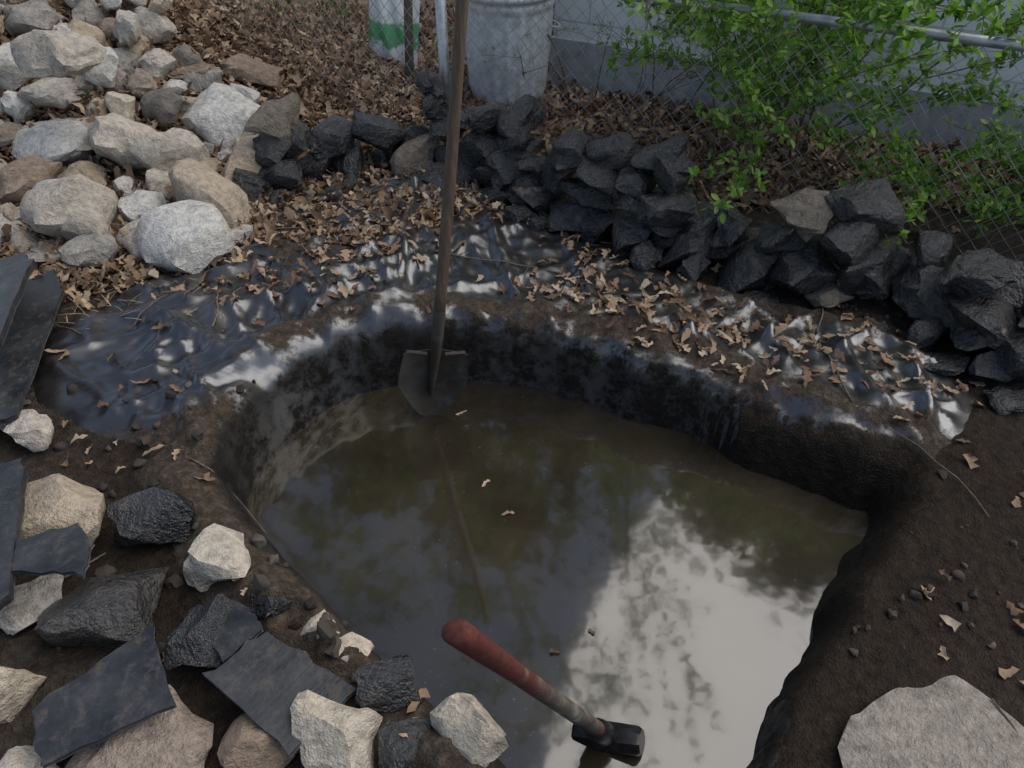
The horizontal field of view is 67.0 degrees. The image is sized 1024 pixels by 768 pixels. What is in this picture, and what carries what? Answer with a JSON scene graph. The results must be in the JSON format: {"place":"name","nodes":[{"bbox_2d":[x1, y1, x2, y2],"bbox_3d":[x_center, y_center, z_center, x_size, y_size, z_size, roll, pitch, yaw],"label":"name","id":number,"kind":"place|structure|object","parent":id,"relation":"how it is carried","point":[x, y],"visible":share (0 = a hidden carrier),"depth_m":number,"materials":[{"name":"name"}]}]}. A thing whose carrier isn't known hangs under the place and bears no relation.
{"place":"outdoors","nodes":[
{"label":"outdoors","id":0,"kind":"place"},
{"bbox_2d":[0,0,1023,767],"bbox_3d":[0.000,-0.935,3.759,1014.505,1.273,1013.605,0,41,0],"label":"ground","id":1,"kind":"structure","parent":0,"point":[832,682],"depth_m":2.14,"materials":[{"name":"brown soil"}]},
{"bbox_2d":[33,246,234,328],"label":"dry leaves","id":2,"kind":"object","parent":1,"relation":"on","point":[110,293],"visible":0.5,"depth_m":3.04,"materials":[{"name":"brown plant"}]},
{"bbox_2d":[0,252,356,767],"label":"slate slabs","id":3,"kind":"structure","parent":1,"relation":"on","point":[263,680],"depth_m":1.76,"materials":[{"name":"grey stone"}]},
{"bbox_2d":[368,0,419,72],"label":"soil bag","id":4,"kind":"object","parent":1,"relation":"on","point":[390,22],"visible":0.57,"depth_m":4.72,"materials":[{"name":"plastic"}]},
{"bbox_2d":[403,0,413,79],"bbox_3d":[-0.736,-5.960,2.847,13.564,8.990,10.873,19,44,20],"label":"fence post","id":5,"kind":"object","parent":1,"relation":"on","point":[408,19],"visible":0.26,"depth_m":4.51,"materials":[{"name":"green metal"}]},
{"bbox_2d":[33,169,975,767],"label":"pond liner","id":6,"kind":"object","parent":1,"relation":"on","point":[301,357],"visible":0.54,"depth_m":2.77,"materials":[{"name":"black plastic"}]},
{"bbox_2d":[398,0,468,415],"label":"shovel","id":7,"kind":"object","parent":6,"relation":"on","point":[432,380],"visible":1,"depth_m":2.55,"materials":[{"name":"wood"}]},
{"bbox_2d":[1,187,1023,736],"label":"dead leaves","id":8,"kind":"object","parent":6,"relation":"on","point":[645,305],"visible":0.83,"depth_m":2.88,"materials":[{"name":"brown plant"}]},
{"bbox_2d":[0,0,1023,767],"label":"light rocks","id":9,"kind":"object","parent":1,"relation":"on","point":[942,722],"visible":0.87,"depth_m":3.14,"materials":[{"name":"beige stone"}]},
{"bbox_2d":[23,290,1023,745],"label":"soil clods","id":10,"kind":"object","parent":1,"relation":"on","point":[261,582],"visible":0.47,"depth_m":2.05,"materials":[{"name":"brown soil"}]},
{"bbox_2d":[34,72,1023,767],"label":"dark rocks","id":11,"kind":"object","parent":1,"relation":"on","point":[970,300],"visible":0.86,"depth_m":2.94,"materials":[{"name":"black stone"}]},
{"bbox_2d":[54,54,1023,733],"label":"fallen twigs","id":12,"kind":"object","parent":1,"relation":"on","point":[522,288],"visible":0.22,"depth_m":2.85,"materials":[{"name":"brown wood"}]},
{"bbox_2d":[205,0,1023,259],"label":"chain link","id":13,"kind":"object","parent":1,"relation":"on","point":[669,94],"visible":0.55,"depth_m":3.33,"materials":[{"name":"grey metal"}]},
{"bbox_2d":[218,0,1023,258],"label":"shrub","id":14,"kind":"object","parent":1,"relation":"on","point":[902,9],"depth_m":3.19,"materials":[{"name":"green plant"}]},
{"bbox_2d":[435,0,1023,142],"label":"fence rail","id":15,"kind":"object","parent":1,"relation":"on","point":[802,17],"visible":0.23,"depth_m":2.94,"materials":[{"name":"grey metal"}]},
{"bbox_2d":[549,0,1023,163],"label":"garage wall","id":16,"kind":"structure","parent":1,"relation":"on","point":[1006,73],"depth_m":4.15,"materials":[{"name":"grey concrete"}]},
{"bbox_2d":[0,0,1023,309],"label":"leaf litter","id":17,"kind":"object","parent":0,"point":[322,208],"visible":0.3,"depth_m":4.08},
{"bbox_2d":[466,0,560,105],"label":"trash can","id":18,"kind":"object","parent":17,"relation":"on","point":[520,13],"visible":0.79,"depth_m":4.27,"materials":[{"name":"grey metal"}]},
{"bbox_2d":[247,383,868,767],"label":"pond water","id":19,"kind":"structure","parent":0,"point":[686,578],"depth_m":2.39,"materials":[{"name":"brown liquid"}]},
{"bbox_2d":[455,410,594,652],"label":"floating leaves","id":20,"kind":"object","parent":19,"relation":"on","point":[512,512],"visible":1,"depth_m":2.50,"materials":[{"name":"beige plant"}]},
{"bbox_2d":[441,618,644,756],"bbox_3d":[0.093,0.640,1.646,0.496,0.904,0.154,-17,44,-18],"label":"sledgehammer","id":21,"kind":"object","parent":19,"relation":"in","point":[471,641],"visible":1,"depth_m":1.55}
]}

